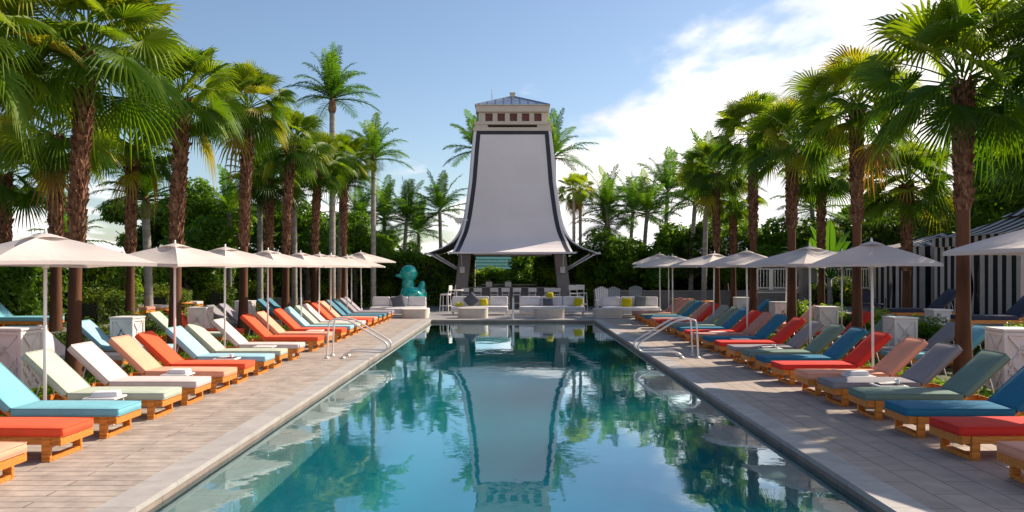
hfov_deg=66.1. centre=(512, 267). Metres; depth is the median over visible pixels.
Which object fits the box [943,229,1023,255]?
patio umbrella
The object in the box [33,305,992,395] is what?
ground
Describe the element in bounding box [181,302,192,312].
wooden table
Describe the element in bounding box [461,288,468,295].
bar stool
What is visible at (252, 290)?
hedge
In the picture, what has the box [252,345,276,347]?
side table
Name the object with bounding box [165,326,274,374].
sun lounger
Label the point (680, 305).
sun lounger
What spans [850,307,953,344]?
hedge
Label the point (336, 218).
broadleaf tree
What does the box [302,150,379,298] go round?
feather palm
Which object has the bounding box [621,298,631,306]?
throw pillow
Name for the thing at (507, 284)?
serving box
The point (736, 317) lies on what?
sun lounger
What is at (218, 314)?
sun lounger
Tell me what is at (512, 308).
white post
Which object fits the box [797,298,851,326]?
hedge
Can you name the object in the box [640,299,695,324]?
sun lounger
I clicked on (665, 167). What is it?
coconut palm
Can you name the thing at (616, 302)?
outdoor sofa
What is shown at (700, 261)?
patio umbrella
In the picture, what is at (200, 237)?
broadleaf tree
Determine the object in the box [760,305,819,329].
sun lounger
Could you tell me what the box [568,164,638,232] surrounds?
coconut palm
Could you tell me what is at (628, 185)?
coconut palm
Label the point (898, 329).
lattice box
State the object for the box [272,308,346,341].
sun lounger
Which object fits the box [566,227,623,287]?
broadleaf tree
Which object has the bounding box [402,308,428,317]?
drum table
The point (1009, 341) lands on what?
lattice box
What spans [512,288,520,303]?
bar stool
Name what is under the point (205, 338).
sun lounger
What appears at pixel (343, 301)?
sun lounger
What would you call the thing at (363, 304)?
ground cover
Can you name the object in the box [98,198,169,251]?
broadleaf tree
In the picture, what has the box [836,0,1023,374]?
fan palm
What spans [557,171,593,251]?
thin palm
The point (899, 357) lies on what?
sun lounger
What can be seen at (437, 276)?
hedge
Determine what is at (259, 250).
feather palm
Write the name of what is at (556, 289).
bar stool
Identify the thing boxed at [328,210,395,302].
broadleaf tree
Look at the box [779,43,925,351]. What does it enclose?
fan palm
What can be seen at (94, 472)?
poolside paving
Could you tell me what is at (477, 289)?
bar stool
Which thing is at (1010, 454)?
sun lounger
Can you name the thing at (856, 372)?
folded towel
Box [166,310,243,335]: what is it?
sun lounger
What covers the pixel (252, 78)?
fan palm
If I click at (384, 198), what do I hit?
coconut palm
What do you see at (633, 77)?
sky
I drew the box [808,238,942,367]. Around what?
patio umbrella
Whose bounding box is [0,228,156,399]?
patio umbrella
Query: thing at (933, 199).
fan palm
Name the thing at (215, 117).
fan palm
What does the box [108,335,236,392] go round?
sun lounger
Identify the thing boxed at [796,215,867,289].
broadleaf tree
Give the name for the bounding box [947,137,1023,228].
broadleaf tree
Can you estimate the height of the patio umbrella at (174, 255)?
2.761 m
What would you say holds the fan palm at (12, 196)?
on the ground at (948, 370)
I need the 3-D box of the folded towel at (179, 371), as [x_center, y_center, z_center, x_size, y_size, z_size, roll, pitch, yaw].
[-5.720,1.772,13.515,0.340,0.074,0.220,0,0,6]
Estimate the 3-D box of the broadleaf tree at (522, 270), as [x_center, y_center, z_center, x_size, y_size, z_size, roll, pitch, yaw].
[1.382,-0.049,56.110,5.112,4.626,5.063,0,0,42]
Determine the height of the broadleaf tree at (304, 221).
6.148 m
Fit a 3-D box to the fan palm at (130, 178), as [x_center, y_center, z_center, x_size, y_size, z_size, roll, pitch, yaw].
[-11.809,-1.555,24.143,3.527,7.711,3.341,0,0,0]
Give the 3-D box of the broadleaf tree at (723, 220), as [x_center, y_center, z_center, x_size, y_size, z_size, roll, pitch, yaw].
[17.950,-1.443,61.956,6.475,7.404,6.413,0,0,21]
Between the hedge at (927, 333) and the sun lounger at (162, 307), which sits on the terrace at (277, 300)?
the sun lounger at (162, 307)
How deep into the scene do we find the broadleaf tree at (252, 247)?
41.17 m
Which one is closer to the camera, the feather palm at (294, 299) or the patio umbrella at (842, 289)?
the patio umbrella at (842, 289)
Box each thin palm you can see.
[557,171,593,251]
[565,172,597,243]
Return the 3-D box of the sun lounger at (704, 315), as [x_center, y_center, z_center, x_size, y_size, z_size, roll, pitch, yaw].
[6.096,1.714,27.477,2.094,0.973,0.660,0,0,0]
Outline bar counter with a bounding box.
[452,284,557,306]
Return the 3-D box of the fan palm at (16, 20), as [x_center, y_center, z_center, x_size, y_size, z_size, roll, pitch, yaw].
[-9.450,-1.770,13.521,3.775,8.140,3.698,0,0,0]
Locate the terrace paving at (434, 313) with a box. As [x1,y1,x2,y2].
[362,306,664,318]
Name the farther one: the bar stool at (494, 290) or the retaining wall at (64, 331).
the bar stool at (494, 290)
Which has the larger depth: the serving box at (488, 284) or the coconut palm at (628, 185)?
the coconut palm at (628, 185)
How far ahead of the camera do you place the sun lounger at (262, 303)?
31.06 m
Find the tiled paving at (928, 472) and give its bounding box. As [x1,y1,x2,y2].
[602,319,1023,511]
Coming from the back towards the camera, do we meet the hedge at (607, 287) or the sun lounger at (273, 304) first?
the hedge at (607, 287)
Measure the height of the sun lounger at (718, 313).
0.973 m
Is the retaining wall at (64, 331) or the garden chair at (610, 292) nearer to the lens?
the retaining wall at (64, 331)
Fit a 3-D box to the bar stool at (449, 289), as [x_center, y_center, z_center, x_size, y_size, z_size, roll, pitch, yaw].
[-3.358,1.541,39.597,0.522,1.322,0.499,0,0,15]
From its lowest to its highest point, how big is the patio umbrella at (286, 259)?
2.761 m
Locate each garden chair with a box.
[595,287,607,307]
[608,287,619,296]
[629,286,641,296]
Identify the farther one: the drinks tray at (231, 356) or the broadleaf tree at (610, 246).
the broadleaf tree at (610, 246)
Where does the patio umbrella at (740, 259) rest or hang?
on the tiled paving at (928, 472)
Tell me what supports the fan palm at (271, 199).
on the ground at (948, 370)
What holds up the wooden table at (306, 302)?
on the ground at (948, 370)
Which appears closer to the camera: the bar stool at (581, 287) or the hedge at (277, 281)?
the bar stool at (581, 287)
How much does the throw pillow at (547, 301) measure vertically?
0.499 m
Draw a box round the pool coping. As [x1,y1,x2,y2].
[90,319,934,511]
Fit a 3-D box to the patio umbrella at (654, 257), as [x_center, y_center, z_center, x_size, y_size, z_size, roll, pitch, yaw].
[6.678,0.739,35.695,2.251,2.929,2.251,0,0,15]
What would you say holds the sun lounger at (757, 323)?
on the tiled paving at (928, 472)
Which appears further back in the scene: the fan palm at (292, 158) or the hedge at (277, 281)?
the hedge at (277, 281)
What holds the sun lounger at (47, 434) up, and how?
on the poolside paving at (94, 472)
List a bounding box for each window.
[486,114,492,120]
[498,114,504,120]
[510,114,516,120]
[522,114,528,120]
[534,114,540,120]
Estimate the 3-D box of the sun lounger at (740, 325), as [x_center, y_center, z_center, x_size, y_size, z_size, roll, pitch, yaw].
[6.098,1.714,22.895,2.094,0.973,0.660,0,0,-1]
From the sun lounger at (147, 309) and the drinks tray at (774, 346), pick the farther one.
the sun lounger at (147, 309)
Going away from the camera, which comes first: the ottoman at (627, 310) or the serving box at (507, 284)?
the ottoman at (627, 310)
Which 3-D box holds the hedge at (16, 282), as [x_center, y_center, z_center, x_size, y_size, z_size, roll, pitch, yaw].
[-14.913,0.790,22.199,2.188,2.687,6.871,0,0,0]
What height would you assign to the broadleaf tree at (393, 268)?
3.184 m
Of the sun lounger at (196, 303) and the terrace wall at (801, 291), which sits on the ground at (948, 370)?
the terrace wall at (801, 291)
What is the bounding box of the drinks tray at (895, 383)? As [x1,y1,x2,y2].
[874,379,903,385]
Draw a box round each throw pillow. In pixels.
[391,295,404,306]
[463,292,478,305]
[480,298,487,305]
[543,298,553,305]
[546,292,553,297]
[573,297,582,305]
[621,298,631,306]
[634,295,646,306]
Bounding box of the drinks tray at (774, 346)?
[760,344,776,347]
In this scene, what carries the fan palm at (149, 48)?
on the ground at (948, 370)
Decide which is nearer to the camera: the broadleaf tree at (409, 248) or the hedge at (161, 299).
the hedge at (161, 299)
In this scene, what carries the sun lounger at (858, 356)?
on the tiled paving at (928, 472)
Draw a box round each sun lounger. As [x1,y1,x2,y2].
[0,303,63,329]
[0,362,140,438]
[0,417,93,461]
[0,442,26,483]
[21,348,181,419]
[40,325,130,371]
[67,341,210,405]
[82,320,172,361]
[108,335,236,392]
[135,330,254,383]
[138,304,168,311]
[138,306,154,315]
[148,311,226,340]
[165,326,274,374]
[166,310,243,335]
[184,322,287,368]
[191,301,202,306]
[206,304,266,328]
[211,318,304,360]
[218,303,282,324]
[240,313,323,351]
[255,311,332,346]
[256,299,300,318]
[265,298,297,319]
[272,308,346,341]
[283,306,353,337]
[294,305,360,334]
[302,303,365,332]
[310,302,371,328]
[320,301,377,327]
[325,300,381,325]
[332,299,386,323]
[338,297,390,321]
[344,297,393,319]
[632,297,682,320]
[636,298,689,322]
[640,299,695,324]
[645,300,702,326]
[651,302,710,328]
[656,303,718,331]
[663,304,728,334]
[670,306,738,337]
[676,308,748,340]
[684,310,760,344]
[692,312,772,347]
[702,314,787,352]
[714,317,805,357]
[718,299,771,318]
[727,320,824,363]
[741,323,845,369]
[756,327,867,376]
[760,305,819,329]
[771,331,891,384]
[793,311,874,343]
[794,336,927,395]
[812,314,897,349]
[817,342,962,406]
[848,349,1010,419]
[869,321,954,366]
[881,324,990,370]
[882,289,955,315]
[884,366,1023,437]
[929,416,1023,460]
[950,295,1023,325]
[996,441,1023,483]
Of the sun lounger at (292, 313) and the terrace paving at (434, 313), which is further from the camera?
the terrace paving at (434, 313)
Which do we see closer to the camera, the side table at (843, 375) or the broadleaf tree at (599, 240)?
the side table at (843, 375)
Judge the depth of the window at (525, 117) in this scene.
45.16 m
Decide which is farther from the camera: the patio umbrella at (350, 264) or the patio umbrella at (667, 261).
the patio umbrella at (667, 261)
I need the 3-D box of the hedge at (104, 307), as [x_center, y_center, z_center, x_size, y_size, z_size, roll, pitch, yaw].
[-12.532,1.174,24.502,1.350,1.400,2.760,0,0,0]
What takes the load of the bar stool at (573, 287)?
on the terrace paving at (434, 313)
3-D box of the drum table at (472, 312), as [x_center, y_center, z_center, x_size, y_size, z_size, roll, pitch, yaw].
[-1.752,1.980,34.770,1.359,0.440,0.853,0,0,0]
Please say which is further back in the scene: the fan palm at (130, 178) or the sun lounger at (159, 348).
the fan palm at (130, 178)
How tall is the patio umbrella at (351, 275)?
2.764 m
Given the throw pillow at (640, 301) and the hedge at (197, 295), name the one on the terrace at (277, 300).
the hedge at (197, 295)
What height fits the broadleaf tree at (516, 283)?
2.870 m
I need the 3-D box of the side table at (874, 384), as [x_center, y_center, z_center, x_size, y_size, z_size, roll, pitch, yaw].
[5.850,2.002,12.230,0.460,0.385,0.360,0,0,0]
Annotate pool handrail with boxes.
[324,317,391,358]
[633,317,700,358]
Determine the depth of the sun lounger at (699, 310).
28.29 m
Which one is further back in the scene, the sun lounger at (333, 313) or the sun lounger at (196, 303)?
the sun lounger at (196, 303)
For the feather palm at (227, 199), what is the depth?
36.70 m
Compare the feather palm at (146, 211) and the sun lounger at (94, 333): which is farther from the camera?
the feather palm at (146, 211)
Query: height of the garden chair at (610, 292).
1.258 m
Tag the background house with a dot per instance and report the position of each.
(494, 262)
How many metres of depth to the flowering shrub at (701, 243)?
43.15 m
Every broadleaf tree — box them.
[14,272,67,325]
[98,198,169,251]
[156,176,256,244]
[159,213,239,300]
[233,227,264,253]
[234,202,281,281]
[254,198,353,300]
[276,210,361,234]
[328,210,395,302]
[359,253,404,296]
[376,228,428,255]
[399,250,446,258]
[497,280,532,286]
[501,257,542,286]
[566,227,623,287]
[584,230,646,289]
[610,222,690,289]
[642,223,728,289]
[686,220,762,289]
[702,206,769,238]
[720,216,809,289]
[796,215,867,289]
[814,207,935,249]
[837,204,850,218]
[847,206,954,235]
[935,209,955,229]
[944,210,1001,233]
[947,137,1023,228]
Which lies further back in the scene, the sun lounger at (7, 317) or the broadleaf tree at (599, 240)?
the broadleaf tree at (599, 240)
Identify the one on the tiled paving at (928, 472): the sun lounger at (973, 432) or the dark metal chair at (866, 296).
the sun lounger at (973, 432)
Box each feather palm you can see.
[91,139,203,316]
[185,164,264,285]
[216,145,301,307]
[275,173,336,310]
[283,41,381,299]
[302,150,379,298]
[346,112,414,306]
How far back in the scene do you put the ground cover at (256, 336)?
15.65 m
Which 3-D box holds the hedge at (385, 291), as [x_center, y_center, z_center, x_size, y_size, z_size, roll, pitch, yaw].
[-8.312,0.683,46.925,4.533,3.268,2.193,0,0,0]
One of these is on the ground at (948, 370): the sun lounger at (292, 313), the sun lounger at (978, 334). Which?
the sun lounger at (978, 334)
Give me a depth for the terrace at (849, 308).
28.93 m
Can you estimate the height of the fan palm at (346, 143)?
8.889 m
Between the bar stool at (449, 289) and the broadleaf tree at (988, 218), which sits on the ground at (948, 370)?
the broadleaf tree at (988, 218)
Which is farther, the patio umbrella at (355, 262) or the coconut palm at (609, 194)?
the coconut palm at (609, 194)
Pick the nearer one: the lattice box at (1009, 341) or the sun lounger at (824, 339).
the lattice box at (1009, 341)
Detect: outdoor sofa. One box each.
[370,297,426,309]
[451,296,507,314]
[519,296,584,314]
[601,297,659,310]
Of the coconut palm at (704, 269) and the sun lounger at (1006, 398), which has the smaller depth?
the sun lounger at (1006, 398)
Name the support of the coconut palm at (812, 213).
on the ground at (948, 370)
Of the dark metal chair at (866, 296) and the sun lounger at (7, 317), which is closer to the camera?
the sun lounger at (7, 317)
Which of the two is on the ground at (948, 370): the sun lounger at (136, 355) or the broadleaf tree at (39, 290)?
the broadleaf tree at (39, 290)
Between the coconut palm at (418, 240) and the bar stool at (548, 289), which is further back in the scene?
the coconut palm at (418, 240)
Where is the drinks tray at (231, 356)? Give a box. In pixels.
[216,354,236,358]
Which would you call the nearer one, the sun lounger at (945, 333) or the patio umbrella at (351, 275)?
the sun lounger at (945, 333)
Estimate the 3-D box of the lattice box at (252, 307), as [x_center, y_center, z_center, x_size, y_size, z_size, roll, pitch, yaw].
[-9.578,1.680,28.200,0.590,1.020,0.590,0,0,2]
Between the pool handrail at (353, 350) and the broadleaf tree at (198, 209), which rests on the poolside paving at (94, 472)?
the pool handrail at (353, 350)
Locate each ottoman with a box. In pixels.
[385,308,429,313]
[621,308,645,313]
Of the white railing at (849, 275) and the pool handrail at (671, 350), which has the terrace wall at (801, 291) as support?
the white railing at (849, 275)
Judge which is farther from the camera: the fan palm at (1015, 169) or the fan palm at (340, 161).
the fan palm at (340, 161)
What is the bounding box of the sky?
[0,0,1021,255]
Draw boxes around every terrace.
[35,297,310,329]
[804,305,1023,326]
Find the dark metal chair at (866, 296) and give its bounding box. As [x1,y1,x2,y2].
[862,290,885,312]
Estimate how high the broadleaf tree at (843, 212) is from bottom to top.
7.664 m
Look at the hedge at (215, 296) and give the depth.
32.59 m
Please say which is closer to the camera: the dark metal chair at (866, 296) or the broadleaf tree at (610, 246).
the dark metal chair at (866, 296)
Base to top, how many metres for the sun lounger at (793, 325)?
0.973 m
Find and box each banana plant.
[781,230,836,251]
[810,220,865,305]
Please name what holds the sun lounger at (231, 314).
on the ground at (948, 370)
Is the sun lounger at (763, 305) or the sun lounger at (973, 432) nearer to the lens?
the sun lounger at (973, 432)
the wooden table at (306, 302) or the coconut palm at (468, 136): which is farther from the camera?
the coconut palm at (468, 136)
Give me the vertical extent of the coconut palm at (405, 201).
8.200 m
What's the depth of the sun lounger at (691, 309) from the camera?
29.53 m
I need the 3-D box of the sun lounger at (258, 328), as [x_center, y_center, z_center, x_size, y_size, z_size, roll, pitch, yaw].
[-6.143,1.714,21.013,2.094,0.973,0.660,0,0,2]
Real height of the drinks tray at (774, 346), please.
0.086 m
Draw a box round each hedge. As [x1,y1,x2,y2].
[0,266,68,325]
[51,310,158,345]
[62,266,169,320]
[82,284,144,324]
[121,251,215,303]
[143,282,193,315]
[145,304,223,334]
[202,279,236,306]
[216,267,265,302]
[219,296,265,320]
[248,279,274,300]
[272,267,336,300]
[348,254,409,305]
[399,250,476,305]
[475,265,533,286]
[532,254,606,305]
[575,253,642,305]
[638,246,687,289]
[693,274,759,289]
[758,273,797,289]
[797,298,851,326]
[807,276,851,305]
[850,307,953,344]
[973,321,1022,354]
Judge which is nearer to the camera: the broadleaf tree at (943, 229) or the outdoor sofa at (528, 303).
the outdoor sofa at (528, 303)
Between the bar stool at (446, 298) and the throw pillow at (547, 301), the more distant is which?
the bar stool at (446, 298)
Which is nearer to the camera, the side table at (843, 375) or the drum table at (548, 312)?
the side table at (843, 375)
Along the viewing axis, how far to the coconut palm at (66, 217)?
38.13 m
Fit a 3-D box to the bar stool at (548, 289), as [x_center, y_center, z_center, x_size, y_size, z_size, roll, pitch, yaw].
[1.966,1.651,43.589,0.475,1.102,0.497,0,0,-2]
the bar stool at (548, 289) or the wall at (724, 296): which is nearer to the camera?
the wall at (724, 296)
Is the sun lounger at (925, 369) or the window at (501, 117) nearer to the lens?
the sun lounger at (925, 369)
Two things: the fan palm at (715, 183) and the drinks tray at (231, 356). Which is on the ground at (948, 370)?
the fan palm at (715, 183)
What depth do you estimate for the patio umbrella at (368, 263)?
31.99 m
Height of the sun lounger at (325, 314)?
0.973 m
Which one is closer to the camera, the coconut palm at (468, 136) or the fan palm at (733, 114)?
the fan palm at (733, 114)
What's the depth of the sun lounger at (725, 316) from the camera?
24.95 m
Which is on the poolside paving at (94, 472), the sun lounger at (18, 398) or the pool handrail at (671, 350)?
the sun lounger at (18, 398)
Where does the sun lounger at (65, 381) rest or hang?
on the poolside paving at (94, 472)
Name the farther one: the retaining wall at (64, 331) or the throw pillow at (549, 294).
the throw pillow at (549, 294)
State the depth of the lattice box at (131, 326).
18.75 m
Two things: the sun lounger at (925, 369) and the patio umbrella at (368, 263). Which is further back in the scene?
the patio umbrella at (368, 263)
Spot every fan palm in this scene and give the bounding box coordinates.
[0,0,86,169]
[0,0,196,378]
[0,94,125,331]
[0,137,47,243]
[90,96,172,315]
[121,44,251,354]
[204,58,299,336]
[227,154,308,312]
[253,107,335,326]
[283,131,357,302]
[319,131,380,297]
[673,138,760,319]
[698,175,771,307]
[706,90,799,311]
[736,94,845,338]
[775,141,850,305]
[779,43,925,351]
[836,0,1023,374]
[850,137,955,316]
[974,0,1023,119]
[981,133,1023,203]
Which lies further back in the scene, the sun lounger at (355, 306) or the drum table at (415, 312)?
the drum table at (415, 312)
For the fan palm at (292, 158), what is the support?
on the ground at (948, 370)
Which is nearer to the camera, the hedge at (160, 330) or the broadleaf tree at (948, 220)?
the hedge at (160, 330)
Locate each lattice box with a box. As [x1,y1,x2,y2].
[0,326,42,388]
[109,316,145,343]
[187,307,213,341]
[234,300,255,329]
[733,297,748,312]
[769,301,786,331]
[813,306,838,330]
[882,316,918,345]
[983,327,1023,389]
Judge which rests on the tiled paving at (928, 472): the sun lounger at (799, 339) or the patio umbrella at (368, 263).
the sun lounger at (799, 339)
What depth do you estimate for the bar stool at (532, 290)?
43.35 m
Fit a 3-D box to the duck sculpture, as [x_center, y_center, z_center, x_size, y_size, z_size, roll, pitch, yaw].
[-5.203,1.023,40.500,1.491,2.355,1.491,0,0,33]
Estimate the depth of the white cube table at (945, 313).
21.75 m
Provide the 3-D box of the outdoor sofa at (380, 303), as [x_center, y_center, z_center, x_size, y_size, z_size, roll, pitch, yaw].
[-5.290,1.769,36.447,2.526,0.857,0.915,0,0,0]
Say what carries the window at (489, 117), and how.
in the pagoda tower
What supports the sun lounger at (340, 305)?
on the poolside paving at (94, 472)
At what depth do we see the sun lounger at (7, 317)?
20.99 m
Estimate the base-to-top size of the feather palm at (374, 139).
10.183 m
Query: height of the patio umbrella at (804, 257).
2.766 m
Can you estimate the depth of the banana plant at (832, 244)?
32.72 m
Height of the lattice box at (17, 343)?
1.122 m
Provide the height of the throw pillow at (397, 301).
0.669 m
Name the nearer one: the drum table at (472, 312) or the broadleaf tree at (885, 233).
the drum table at (472, 312)
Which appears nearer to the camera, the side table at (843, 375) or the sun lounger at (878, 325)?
the side table at (843, 375)
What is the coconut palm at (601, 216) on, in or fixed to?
on the ground at (948, 370)
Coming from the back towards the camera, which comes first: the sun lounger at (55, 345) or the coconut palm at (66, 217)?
the coconut palm at (66, 217)
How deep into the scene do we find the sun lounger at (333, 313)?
29.00 m
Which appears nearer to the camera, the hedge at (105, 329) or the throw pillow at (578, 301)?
the hedge at (105, 329)
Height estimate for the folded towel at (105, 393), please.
0.074 m
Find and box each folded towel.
[92,390,121,397]
[167,368,191,373]
[844,370,868,375]
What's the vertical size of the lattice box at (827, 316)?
1.020 m
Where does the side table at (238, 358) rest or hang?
on the poolside paving at (94, 472)
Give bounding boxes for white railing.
[757,268,770,289]
[771,268,785,289]
[817,268,867,287]
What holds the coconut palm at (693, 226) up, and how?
on the ground at (948, 370)
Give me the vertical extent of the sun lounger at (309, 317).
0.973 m
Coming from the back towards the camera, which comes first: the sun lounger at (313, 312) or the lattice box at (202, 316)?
the sun lounger at (313, 312)
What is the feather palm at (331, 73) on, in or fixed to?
on the ground at (948, 370)
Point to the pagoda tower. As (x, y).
(512, 207)
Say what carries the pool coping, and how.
on the pool basin
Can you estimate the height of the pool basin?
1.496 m
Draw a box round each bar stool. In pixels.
[439,285,451,311]
[446,285,455,309]
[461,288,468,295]
[474,288,481,295]
[490,288,498,295]
[501,288,509,307]
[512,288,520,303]
[528,288,536,295]
[544,288,552,295]
[553,288,560,295]
[569,285,577,295]
[577,285,587,309]
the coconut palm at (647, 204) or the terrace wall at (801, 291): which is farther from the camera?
the coconut palm at (647, 204)
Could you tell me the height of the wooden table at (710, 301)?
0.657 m
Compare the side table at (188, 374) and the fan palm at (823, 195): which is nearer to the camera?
the side table at (188, 374)
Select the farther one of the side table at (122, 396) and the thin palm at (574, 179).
the thin palm at (574, 179)
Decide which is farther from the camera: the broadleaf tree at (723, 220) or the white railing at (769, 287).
the broadleaf tree at (723, 220)
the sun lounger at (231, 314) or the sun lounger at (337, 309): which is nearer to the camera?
the sun lounger at (231, 314)
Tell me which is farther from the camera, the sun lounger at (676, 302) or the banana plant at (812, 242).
the banana plant at (812, 242)
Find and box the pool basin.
[139,321,885,511]
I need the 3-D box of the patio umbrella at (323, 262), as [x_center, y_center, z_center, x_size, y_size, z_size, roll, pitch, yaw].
[-6.725,0.822,24.980,2.124,2.764,2.123,0,0,23]
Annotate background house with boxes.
[475,256,511,270]
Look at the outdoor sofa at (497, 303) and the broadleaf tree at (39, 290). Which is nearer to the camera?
the broadleaf tree at (39, 290)
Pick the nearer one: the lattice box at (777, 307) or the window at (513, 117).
the lattice box at (777, 307)
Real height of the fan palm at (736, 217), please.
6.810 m
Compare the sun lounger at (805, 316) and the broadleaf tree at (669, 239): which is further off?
the broadleaf tree at (669, 239)
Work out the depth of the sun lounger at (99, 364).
12.70 m
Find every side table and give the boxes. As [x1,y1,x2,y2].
[82,394,126,425]
[160,372,194,395]
[212,357,240,375]
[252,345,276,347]
[730,338,751,339]
[841,374,875,376]
[869,383,908,386]
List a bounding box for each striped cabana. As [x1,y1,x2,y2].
[868,233,950,307]
[931,208,1023,318]
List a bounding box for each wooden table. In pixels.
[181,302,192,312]
[299,301,310,304]
[694,300,712,312]
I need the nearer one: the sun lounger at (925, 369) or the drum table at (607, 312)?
the sun lounger at (925, 369)
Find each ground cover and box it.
[0,314,1023,415]
[355,302,369,307]
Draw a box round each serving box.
[486,282,491,286]
[505,281,510,286]
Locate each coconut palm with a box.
[27,191,117,246]
[322,183,396,244]
[354,175,422,238]
[376,178,439,251]
[391,194,447,252]
[408,169,467,254]
[442,109,477,269]
[547,108,599,173]
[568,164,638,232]
[576,188,636,240]
[595,170,664,238]
[603,168,681,244]
[624,146,689,225]
[655,148,729,289]
[659,128,766,305]
[768,172,849,227]
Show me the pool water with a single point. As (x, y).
(499, 385)
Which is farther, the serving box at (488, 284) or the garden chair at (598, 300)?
the serving box at (488, 284)
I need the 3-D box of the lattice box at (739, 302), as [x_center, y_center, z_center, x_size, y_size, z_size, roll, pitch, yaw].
[9.194,1.680,31.500,0.590,1.020,0.590,0,0,0]
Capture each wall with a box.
[50,307,233,338]
[593,290,748,309]
[757,268,865,312]
[767,306,978,355]
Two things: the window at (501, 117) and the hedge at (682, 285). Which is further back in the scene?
the hedge at (682, 285)
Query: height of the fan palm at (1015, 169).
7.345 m
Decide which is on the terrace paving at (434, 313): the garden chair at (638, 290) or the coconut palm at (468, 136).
the garden chair at (638, 290)
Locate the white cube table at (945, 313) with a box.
[923,309,952,324]
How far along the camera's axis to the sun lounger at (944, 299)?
23.34 m
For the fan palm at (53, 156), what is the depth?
20.16 m
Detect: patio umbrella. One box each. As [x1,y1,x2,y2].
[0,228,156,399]
[129,240,252,351]
[205,244,291,347]
[251,250,347,317]
[254,248,322,329]
[309,255,383,308]
[312,252,362,314]
[327,253,370,310]
[348,251,395,309]
[349,255,385,304]
[632,252,666,310]
[633,255,676,307]
[641,254,696,313]
[669,251,760,323]
[701,248,767,328]
[742,243,837,342]
[785,267,825,301]
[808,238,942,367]
[838,249,885,324]
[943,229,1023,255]
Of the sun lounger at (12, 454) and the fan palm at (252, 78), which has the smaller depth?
the sun lounger at (12, 454)
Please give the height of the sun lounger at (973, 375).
0.973 m
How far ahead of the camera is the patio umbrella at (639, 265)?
33.29 m
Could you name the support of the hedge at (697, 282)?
on the ground at (948, 370)
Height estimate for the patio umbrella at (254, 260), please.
2.764 m
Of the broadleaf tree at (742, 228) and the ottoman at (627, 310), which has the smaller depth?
the ottoman at (627, 310)
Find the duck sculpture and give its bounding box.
[395,265,426,300]
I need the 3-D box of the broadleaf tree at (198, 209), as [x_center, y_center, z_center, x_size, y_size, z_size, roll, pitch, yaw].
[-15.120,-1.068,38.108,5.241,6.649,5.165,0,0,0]
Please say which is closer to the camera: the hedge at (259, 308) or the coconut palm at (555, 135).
the hedge at (259, 308)
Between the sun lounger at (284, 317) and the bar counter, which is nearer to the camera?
the sun lounger at (284, 317)
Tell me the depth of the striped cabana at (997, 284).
25.12 m
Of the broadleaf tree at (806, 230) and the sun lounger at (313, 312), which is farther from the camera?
the broadleaf tree at (806, 230)
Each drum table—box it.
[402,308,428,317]
[457,307,487,317]
[533,308,564,317]
[593,308,622,317]
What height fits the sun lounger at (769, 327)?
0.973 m
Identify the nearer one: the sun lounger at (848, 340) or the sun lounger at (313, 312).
the sun lounger at (848, 340)
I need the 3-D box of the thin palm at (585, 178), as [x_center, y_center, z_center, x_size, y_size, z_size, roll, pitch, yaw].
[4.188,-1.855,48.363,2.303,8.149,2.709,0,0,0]
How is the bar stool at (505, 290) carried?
on the terrace paving at (434, 313)
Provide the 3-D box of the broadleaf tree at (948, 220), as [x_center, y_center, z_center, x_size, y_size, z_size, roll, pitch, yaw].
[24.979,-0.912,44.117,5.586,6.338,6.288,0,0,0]
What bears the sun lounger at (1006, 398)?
on the tiled paving at (928, 472)
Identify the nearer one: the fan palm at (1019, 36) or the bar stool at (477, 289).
the fan palm at (1019, 36)
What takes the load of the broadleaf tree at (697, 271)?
on the ground at (948, 370)
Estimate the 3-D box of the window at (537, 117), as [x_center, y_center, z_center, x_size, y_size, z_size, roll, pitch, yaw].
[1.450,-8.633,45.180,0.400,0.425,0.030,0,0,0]
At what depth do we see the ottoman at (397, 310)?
35.05 m
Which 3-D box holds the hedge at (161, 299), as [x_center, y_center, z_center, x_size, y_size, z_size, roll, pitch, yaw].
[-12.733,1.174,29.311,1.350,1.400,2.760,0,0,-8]
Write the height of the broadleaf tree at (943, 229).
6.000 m
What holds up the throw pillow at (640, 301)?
on the outdoor sofa at (616, 302)
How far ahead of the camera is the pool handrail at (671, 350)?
19.14 m
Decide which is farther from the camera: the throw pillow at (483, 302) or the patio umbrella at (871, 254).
the throw pillow at (483, 302)
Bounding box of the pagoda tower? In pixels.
[424,92,600,300]
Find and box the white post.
[512,298,513,318]
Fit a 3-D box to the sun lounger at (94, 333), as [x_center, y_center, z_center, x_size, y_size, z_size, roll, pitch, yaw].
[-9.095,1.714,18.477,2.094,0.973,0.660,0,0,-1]
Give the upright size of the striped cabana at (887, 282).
2.990 m
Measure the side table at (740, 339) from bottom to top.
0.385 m
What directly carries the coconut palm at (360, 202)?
on the ground at (948, 370)
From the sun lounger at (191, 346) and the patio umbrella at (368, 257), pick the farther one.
the patio umbrella at (368, 257)
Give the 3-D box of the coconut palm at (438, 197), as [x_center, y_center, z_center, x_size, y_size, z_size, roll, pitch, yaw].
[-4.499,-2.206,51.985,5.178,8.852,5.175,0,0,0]
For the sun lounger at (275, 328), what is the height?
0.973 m
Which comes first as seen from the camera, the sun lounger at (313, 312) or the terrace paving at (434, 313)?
the sun lounger at (313, 312)
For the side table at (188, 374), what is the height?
0.385 m
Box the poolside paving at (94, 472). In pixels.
[0,319,422,511]

